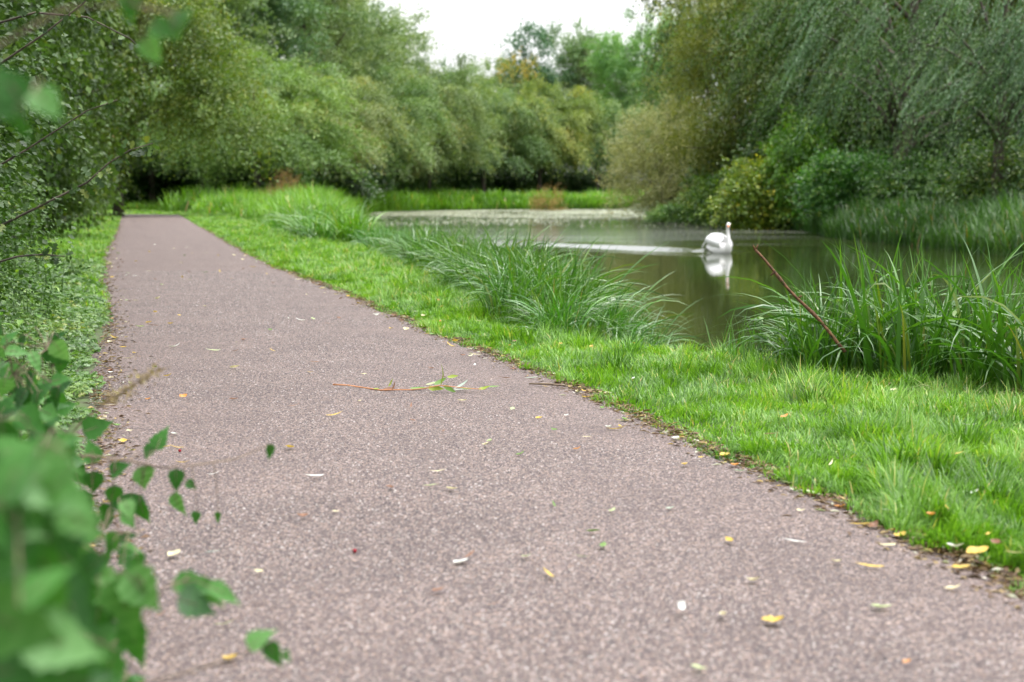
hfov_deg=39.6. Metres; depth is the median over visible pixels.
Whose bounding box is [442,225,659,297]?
sedge tussock
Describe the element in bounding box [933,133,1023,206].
bramble bush
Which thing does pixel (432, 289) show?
grass tuft
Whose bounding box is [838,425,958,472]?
grass tuft
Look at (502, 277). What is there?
sedge tussock
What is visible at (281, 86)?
hawthorn tree
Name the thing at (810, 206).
bramble bush
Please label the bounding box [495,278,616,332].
sedge tussock
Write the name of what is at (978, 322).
sedge tussock
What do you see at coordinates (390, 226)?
sedge tussock
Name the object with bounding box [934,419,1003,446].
grass tuft
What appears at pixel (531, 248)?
sedge tussock
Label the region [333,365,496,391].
fallen twig
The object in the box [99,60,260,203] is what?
hawthorn tree
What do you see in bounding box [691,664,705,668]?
fallen leaf
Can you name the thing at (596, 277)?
sedge tussock
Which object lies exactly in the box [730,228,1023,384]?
sedge tussock
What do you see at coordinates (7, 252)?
bramble bush
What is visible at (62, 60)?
hedge bush
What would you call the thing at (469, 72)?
tall tree
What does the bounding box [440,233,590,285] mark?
sedge tussock
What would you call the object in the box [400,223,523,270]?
sedge tussock
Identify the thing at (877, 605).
fallen leaf
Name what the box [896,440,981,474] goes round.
grass tuft
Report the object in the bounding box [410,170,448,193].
bramble bush
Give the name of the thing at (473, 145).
hawthorn tree
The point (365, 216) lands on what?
sedge tussock
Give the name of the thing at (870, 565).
fallen leaf
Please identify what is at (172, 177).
bramble bush
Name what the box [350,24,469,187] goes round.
tall tree
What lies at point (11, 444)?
bramble shoot
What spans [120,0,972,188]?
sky
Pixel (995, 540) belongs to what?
fallen leaf
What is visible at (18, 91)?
hazel shoot
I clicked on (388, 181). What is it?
bramble bush
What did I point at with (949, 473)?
grass tuft
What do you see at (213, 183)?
bramble bush
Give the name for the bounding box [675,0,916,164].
hawthorn tree
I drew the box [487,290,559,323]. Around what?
sedge tussock
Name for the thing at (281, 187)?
dock bush
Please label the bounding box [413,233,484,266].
sedge tussock
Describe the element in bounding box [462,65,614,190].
hawthorn tree
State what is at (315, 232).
sedge tussock
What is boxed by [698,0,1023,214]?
willow tree
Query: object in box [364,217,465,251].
sedge tussock
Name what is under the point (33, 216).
bramble bush
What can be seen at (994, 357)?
sedge tussock
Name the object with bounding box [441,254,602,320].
sedge tussock
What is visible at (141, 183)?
bramble bush
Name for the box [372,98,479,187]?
hawthorn tree
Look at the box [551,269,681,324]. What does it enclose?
sedge tussock
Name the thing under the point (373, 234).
sedge tussock
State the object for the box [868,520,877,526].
fallen leaf
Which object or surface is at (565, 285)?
sedge tussock
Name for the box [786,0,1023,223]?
willow tree
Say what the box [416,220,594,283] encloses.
sedge tussock
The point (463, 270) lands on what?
sedge tussock
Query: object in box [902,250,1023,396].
sedge tussock
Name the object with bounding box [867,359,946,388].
grass tuft
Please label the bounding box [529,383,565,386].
stick
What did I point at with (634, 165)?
willow bush
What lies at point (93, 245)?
hedge foot grass
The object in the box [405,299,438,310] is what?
grass tuft
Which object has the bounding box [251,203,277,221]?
sedge tussock
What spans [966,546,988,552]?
fallen leaf
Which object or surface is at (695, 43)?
tree
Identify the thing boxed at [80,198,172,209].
bend verge grass
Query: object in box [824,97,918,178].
bramble bush
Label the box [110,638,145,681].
bramble shoot
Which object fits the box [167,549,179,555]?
fallen leaf
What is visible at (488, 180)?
bramble bush
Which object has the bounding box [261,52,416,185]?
hawthorn tree
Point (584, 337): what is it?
grass tuft
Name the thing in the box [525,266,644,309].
sedge tussock
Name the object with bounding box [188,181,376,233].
path bend grass
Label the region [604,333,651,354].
grass tuft
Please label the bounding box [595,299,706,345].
sedge tussock
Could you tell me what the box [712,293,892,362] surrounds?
sedge tussock
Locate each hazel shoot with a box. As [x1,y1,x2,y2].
[0,0,193,65]
[0,66,62,141]
[0,434,118,681]
[82,562,160,668]
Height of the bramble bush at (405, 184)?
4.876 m
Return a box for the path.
[76,214,1023,681]
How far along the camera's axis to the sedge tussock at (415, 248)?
17.60 m
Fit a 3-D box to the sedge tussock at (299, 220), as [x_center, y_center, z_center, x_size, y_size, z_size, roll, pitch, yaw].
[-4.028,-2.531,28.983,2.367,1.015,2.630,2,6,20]
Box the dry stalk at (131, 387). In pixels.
[73,359,170,429]
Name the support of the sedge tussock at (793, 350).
on the ground at (84, 399)
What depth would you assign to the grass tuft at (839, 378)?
6.79 m
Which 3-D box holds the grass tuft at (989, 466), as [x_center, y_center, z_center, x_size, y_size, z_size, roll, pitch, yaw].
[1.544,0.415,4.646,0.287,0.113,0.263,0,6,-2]
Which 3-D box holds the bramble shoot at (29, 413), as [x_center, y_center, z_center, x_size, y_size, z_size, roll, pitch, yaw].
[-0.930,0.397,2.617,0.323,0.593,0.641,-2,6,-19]
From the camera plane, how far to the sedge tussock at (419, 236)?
18.92 m
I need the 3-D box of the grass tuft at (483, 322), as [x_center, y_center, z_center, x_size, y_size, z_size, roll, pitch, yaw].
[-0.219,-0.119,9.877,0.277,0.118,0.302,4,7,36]
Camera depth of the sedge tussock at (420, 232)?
19.92 m
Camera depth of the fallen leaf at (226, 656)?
2.83 m
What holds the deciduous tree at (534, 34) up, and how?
on the ground at (84, 399)
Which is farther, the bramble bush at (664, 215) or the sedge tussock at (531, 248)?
the bramble bush at (664, 215)
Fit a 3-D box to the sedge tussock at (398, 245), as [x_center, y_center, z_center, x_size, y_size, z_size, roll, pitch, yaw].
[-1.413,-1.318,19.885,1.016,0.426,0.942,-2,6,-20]
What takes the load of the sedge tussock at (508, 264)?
on the ground at (84, 399)
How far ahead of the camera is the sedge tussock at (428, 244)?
17.41 m
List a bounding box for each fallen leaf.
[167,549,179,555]
[222,654,236,658]
[678,601,684,609]
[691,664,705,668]
[762,615,783,621]
[856,562,882,566]
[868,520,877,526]
[871,604,890,606]
[894,531,905,535]
[944,584,959,588]
[951,564,970,567]
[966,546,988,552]
[991,539,999,542]
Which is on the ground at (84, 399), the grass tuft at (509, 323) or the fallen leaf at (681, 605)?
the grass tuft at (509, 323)
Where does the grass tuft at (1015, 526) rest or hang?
on the ground at (84, 399)
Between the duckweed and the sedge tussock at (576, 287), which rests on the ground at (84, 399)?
the sedge tussock at (576, 287)
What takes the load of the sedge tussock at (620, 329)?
on the ground at (84, 399)
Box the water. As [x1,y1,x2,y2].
[359,209,1023,358]
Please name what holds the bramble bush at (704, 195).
on the ground at (84, 399)
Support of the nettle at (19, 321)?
on the ground at (84, 399)
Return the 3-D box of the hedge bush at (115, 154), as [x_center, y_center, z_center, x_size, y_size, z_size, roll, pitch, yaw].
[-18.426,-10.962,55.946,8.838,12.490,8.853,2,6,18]
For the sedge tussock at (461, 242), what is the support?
on the ground at (84, 399)
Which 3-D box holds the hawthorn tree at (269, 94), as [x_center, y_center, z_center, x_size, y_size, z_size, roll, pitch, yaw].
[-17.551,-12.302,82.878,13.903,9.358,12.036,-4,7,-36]
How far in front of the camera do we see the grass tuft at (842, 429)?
5.36 m
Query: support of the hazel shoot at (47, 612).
on the ground at (84, 399)
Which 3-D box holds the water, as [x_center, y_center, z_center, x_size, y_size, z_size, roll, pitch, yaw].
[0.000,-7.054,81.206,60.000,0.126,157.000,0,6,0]
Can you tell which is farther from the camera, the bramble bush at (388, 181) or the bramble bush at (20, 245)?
the bramble bush at (388, 181)
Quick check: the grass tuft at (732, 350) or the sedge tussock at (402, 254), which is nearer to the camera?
the grass tuft at (732, 350)
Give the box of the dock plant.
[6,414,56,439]
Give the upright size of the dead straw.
0.146 m
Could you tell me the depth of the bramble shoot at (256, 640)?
1.96 m
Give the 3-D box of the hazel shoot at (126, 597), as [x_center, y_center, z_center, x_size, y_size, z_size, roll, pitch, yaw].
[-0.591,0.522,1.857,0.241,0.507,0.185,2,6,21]
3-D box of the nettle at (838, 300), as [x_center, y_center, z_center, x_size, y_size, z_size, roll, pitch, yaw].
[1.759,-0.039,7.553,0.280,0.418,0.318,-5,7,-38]
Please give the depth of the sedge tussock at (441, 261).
13.93 m
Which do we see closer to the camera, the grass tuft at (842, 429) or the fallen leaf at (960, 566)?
the fallen leaf at (960, 566)
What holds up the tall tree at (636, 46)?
on the ground at (84, 399)
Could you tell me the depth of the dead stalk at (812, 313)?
7.15 m
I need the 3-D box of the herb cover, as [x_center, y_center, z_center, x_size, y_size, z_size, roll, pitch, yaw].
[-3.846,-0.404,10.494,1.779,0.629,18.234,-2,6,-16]
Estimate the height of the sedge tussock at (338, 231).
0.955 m
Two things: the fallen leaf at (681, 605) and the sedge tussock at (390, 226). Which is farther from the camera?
the sedge tussock at (390, 226)
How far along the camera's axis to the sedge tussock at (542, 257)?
12.01 m
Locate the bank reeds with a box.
[156,178,650,213]
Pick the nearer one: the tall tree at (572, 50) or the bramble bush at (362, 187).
the bramble bush at (362, 187)
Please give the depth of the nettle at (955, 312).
7.39 m
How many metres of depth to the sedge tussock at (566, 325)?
9.34 m
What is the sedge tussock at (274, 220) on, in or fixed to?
on the ground at (84, 399)
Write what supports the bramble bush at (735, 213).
on the ground at (84, 399)
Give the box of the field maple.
[86,0,304,215]
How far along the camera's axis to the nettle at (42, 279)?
12.18 m
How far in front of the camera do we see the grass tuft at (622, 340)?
8.88 m
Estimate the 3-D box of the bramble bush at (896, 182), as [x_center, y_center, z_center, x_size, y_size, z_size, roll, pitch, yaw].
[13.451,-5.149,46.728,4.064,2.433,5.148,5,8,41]
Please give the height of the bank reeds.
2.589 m
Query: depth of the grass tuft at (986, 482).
4.45 m
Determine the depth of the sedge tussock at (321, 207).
34.77 m
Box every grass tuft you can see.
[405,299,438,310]
[425,281,451,293]
[434,310,456,319]
[467,317,496,327]
[489,308,524,325]
[559,329,600,347]
[587,343,644,372]
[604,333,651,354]
[604,335,644,346]
[684,352,741,373]
[708,336,756,356]
[781,372,853,407]
[811,365,875,391]
[813,408,893,440]
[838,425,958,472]
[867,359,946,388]
[870,428,965,465]
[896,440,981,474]
[898,453,992,491]
[914,408,1014,446]
[922,385,985,412]
[931,454,1023,500]
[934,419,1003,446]
[940,381,989,397]
[953,452,1016,479]
[961,509,1023,546]
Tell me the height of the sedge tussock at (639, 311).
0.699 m
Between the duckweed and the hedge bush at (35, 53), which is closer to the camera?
the hedge bush at (35, 53)
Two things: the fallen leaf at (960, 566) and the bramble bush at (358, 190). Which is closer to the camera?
the fallen leaf at (960, 566)
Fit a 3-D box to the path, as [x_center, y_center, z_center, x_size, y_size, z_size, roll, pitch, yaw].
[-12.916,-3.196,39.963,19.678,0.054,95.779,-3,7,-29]
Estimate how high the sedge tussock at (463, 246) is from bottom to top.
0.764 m
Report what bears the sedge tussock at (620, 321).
on the ground at (84, 399)
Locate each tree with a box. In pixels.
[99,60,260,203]
[106,51,336,190]
[110,0,295,122]
[134,38,398,190]
[148,41,352,179]
[164,0,355,142]
[173,0,422,149]
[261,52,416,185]
[262,0,423,92]
[289,0,447,80]
[302,45,460,182]
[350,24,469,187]
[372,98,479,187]
[409,46,520,190]
[409,48,469,150]
[431,70,565,192]
[438,56,501,170]
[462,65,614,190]
[467,49,547,173]
[484,16,573,170]
[496,46,539,169]
[528,58,583,173]
[531,74,673,190]
[532,7,614,172]
[562,28,629,171]
[568,22,663,173]
[602,1,691,187]
[620,0,732,137]
[620,0,767,137]
[632,0,831,186]
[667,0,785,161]
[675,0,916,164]
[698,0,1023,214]
[713,0,981,140]
[777,0,1023,151]
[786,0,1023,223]
[866,0,1023,151]
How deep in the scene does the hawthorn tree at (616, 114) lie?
141.19 m
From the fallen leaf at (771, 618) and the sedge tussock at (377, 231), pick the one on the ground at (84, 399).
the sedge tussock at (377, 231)
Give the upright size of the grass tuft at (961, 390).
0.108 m
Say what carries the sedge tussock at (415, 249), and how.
on the ground at (84, 399)
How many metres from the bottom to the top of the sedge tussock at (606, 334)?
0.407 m
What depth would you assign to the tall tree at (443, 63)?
160.96 m
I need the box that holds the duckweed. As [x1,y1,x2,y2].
[366,209,698,226]
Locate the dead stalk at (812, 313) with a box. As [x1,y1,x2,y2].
[753,244,845,352]
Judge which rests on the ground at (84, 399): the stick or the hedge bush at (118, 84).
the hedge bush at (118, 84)
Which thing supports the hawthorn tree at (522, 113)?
on the ground at (84, 399)
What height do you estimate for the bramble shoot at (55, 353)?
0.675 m
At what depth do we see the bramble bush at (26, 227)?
9.71 m
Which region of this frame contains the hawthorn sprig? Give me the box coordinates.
[74,416,274,530]
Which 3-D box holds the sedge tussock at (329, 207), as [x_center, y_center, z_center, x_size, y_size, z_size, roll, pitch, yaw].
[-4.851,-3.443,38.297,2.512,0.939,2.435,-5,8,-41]
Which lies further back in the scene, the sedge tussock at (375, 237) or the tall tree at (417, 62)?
the tall tree at (417, 62)
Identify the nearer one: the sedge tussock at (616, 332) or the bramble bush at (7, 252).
the sedge tussock at (616, 332)
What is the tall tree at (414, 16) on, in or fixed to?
on the ground at (84, 399)
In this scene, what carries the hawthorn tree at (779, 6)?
on the ground at (84, 399)
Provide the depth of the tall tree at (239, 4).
98.02 m
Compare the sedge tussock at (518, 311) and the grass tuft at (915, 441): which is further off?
the sedge tussock at (518, 311)
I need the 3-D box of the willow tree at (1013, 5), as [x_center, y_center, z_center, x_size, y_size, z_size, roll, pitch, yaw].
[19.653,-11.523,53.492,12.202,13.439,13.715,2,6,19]
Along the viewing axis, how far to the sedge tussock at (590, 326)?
10.10 m
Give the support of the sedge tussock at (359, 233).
on the ground at (84, 399)
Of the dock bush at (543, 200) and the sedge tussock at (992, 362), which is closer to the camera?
the sedge tussock at (992, 362)
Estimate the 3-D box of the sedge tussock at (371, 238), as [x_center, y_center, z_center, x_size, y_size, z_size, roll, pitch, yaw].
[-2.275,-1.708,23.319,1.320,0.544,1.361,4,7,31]
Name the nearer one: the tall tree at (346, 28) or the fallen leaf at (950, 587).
the fallen leaf at (950, 587)
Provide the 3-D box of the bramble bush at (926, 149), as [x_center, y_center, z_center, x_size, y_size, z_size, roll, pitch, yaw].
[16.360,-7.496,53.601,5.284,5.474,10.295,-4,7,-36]
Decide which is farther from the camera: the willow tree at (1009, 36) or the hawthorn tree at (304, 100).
the hawthorn tree at (304, 100)
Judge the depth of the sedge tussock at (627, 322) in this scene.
10.73 m
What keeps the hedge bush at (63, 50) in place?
on the ground at (84, 399)
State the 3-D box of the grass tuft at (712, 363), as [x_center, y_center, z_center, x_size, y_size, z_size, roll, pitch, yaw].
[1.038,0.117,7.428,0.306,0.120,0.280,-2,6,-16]
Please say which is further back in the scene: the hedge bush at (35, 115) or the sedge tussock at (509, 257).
the sedge tussock at (509, 257)
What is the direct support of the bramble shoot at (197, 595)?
on the ground at (84, 399)
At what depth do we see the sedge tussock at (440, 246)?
17.05 m
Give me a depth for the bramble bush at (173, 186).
85.81 m
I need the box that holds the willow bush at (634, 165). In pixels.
[592,87,723,220]
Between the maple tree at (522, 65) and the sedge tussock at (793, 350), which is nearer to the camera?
the sedge tussock at (793, 350)
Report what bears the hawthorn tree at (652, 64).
on the ground at (84, 399)
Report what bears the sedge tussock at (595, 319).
on the ground at (84, 399)
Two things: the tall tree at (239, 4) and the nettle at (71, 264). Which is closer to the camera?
the nettle at (71, 264)
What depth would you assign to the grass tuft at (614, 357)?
7.51 m
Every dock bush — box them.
[254,166,305,201]
[528,183,573,210]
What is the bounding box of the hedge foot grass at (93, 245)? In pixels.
[12,214,121,342]
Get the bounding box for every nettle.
[0,245,28,294]
[0,312,46,372]
[13,264,61,329]
[32,256,67,291]
[63,249,84,273]
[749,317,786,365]
[822,294,877,342]
[906,301,960,368]
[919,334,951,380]
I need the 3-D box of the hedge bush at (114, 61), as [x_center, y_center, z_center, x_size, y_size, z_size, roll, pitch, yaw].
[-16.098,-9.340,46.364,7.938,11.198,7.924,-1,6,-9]
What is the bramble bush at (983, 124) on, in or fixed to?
on the ground at (84, 399)
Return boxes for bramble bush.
[0,149,93,248]
[0,151,85,309]
[0,160,55,271]
[0,174,97,373]
[102,156,179,202]
[127,165,190,201]
[135,162,219,200]
[175,160,292,192]
[216,157,328,191]
[294,164,385,202]
[306,160,385,205]
[358,154,400,195]
[375,157,424,193]
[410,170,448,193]
[432,163,480,192]
[458,159,508,192]
[488,167,542,193]
[505,163,576,194]
[546,168,612,193]
[575,169,643,191]
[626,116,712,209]
[640,198,697,221]
[671,160,731,226]
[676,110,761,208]
[694,144,820,229]
[719,102,852,207]
[745,102,848,222]
[783,138,892,219]
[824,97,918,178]
[832,68,1004,199]
[855,148,961,211]
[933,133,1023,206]
[942,63,1023,187]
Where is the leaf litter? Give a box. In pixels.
[77,223,1023,621]
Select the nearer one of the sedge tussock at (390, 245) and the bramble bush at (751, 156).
the sedge tussock at (390, 245)
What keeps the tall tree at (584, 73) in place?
on the ground at (84, 399)
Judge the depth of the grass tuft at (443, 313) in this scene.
10.56 m
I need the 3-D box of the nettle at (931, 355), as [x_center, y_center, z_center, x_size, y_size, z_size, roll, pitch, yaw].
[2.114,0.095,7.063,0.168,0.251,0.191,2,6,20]
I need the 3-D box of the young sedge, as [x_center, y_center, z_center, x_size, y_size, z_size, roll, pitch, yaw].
[2.170,0.193,7.561,2.670,0.782,1.190,6,8,44]
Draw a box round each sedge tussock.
[248,208,291,227]
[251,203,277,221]
[256,194,363,237]
[257,198,327,231]
[267,205,326,234]
[272,201,368,236]
[277,200,381,240]
[288,197,356,212]
[291,197,360,217]
[293,198,399,241]
[314,208,387,233]
[321,203,388,230]
[339,223,382,243]
[343,221,406,242]
[344,224,415,247]
[352,214,427,233]
[356,231,420,255]
[357,225,392,241]
[358,229,399,246]
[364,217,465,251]
[370,232,416,250]
[373,217,463,256]
[376,219,470,255]
[377,233,431,260]
[378,228,465,266]
[379,221,450,237]
[380,237,415,256]
[384,230,477,268]
[391,236,439,255]
[396,221,554,276]
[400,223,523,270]
[402,228,518,253]
[406,229,482,267]
[407,229,535,281]
[411,238,497,285]
[412,231,501,270]
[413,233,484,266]
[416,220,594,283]
[418,241,526,291]
[428,241,669,315]
[430,237,554,281]
[433,249,483,285]
[435,244,597,312]
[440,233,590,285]
[441,235,622,309]
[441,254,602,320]
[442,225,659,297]
[443,236,580,296]
[450,233,589,285]
[451,243,665,329]
[454,251,554,299]
[455,236,660,312]
[475,231,590,266]
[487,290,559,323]
[490,281,626,329]
[492,287,598,329]
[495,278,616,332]
[504,300,589,334]
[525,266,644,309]
[526,274,696,344]
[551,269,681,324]
[556,303,636,338]
[586,298,660,345]
[588,303,715,347]
[590,318,669,347]
[591,314,652,341]
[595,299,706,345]
[596,321,698,347]
[596,325,680,350]
[597,283,687,333]
[599,278,671,325]
[706,268,929,376]
[707,228,989,371]
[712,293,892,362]
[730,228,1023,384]
[760,230,1023,373]
[839,238,1023,391]
[871,246,1023,389]
[893,265,1023,397]
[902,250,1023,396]
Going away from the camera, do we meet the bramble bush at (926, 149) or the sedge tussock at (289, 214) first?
the sedge tussock at (289, 214)
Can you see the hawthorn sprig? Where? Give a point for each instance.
(94, 428)
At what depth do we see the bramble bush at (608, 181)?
148.95 m
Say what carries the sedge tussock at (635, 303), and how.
on the ground at (84, 399)
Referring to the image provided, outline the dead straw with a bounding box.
[767,369,1020,400]
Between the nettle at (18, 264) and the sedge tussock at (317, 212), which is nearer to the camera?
the nettle at (18, 264)
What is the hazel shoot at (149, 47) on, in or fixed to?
on the ground at (84, 399)
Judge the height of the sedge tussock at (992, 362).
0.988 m
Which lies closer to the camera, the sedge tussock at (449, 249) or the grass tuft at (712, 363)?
the grass tuft at (712, 363)
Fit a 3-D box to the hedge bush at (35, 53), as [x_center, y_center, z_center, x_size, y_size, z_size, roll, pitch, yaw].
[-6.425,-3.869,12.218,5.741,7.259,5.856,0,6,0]
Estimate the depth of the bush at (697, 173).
68.37 m
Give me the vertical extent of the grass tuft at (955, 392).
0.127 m
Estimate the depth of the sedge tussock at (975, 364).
6.87 m
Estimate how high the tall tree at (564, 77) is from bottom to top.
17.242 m
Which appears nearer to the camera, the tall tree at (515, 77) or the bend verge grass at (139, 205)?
the bend verge grass at (139, 205)
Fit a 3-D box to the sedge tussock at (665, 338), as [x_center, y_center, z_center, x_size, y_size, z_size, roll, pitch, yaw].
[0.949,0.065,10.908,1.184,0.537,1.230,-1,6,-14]
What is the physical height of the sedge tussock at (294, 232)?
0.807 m
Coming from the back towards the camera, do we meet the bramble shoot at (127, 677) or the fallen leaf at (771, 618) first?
the fallen leaf at (771, 618)
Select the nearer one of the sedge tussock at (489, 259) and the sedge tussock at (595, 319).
the sedge tussock at (595, 319)
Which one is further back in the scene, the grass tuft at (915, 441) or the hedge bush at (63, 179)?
the hedge bush at (63, 179)
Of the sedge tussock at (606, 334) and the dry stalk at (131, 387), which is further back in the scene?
the sedge tussock at (606, 334)
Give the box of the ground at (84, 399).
[8,197,1021,577]
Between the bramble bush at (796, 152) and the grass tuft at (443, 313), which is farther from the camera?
the bramble bush at (796, 152)
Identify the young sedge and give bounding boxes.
[705,305,1019,385]
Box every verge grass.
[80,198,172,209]
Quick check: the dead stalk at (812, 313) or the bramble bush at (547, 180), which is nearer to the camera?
the dead stalk at (812, 313)
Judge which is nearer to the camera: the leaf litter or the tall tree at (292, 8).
the leaf litter
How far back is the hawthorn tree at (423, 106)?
110.01 m
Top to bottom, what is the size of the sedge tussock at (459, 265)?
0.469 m
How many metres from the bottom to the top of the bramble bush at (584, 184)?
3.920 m
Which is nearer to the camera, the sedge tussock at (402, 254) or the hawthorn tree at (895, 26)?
the sedge tussock at (402, 254)
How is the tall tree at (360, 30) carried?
on the ground at (84, 399)
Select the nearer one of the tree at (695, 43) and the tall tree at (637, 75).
the tree at (695, 43)
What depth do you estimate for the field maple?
58.18 m
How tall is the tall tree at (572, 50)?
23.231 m
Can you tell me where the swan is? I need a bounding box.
[701,223,732,253]
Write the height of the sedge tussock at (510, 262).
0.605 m
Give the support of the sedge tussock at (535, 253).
on the ground at (84, 399)
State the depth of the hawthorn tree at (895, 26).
56.24 m
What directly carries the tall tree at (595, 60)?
on the ground at (84, 399)
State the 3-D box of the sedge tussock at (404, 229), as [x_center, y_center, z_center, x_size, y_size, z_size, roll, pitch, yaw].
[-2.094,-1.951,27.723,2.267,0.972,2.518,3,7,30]
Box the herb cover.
[0,243,113,504]
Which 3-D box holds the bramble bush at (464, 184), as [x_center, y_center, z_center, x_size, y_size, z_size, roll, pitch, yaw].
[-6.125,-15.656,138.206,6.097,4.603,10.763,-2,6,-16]
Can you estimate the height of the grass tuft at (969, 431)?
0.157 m
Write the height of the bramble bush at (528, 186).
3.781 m
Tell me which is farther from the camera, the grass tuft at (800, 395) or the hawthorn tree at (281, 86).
the hawthorn tree at (281, 86)
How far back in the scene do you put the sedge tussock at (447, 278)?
14.44 m
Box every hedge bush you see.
[0,0,94,259]
[0,0,97,259]
[0,0,106,247]
[0,0,162,318]
[1,0,129,237]
[10,0,153,228]
[25,0,142,221]
[63,0,174,215]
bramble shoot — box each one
[0,325,76,421]
[0,417,127,681]
[12,403,103,545]
[85,491,145,572]
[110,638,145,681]
[113,570,240,644]
[148,630,290,681]
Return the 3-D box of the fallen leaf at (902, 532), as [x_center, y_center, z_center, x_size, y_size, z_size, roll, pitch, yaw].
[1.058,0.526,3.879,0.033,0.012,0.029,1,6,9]
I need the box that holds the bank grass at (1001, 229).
[761,180,1023,257]
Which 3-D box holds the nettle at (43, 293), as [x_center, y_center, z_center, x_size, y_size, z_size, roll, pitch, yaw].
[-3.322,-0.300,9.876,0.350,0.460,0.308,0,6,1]
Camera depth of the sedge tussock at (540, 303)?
9.84 m
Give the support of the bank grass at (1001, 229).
on the ground at (84, 399)
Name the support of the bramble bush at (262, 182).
on the ground at (84, 399)
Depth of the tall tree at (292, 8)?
104.45 m
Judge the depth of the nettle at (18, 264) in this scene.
12.16 m
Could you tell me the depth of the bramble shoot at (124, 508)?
2.45 m
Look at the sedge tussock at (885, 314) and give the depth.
7.60 m
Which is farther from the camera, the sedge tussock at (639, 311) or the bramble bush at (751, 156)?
the bramble bush at (751, 156)
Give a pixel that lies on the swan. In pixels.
(719, 243)
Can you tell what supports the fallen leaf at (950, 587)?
on the path

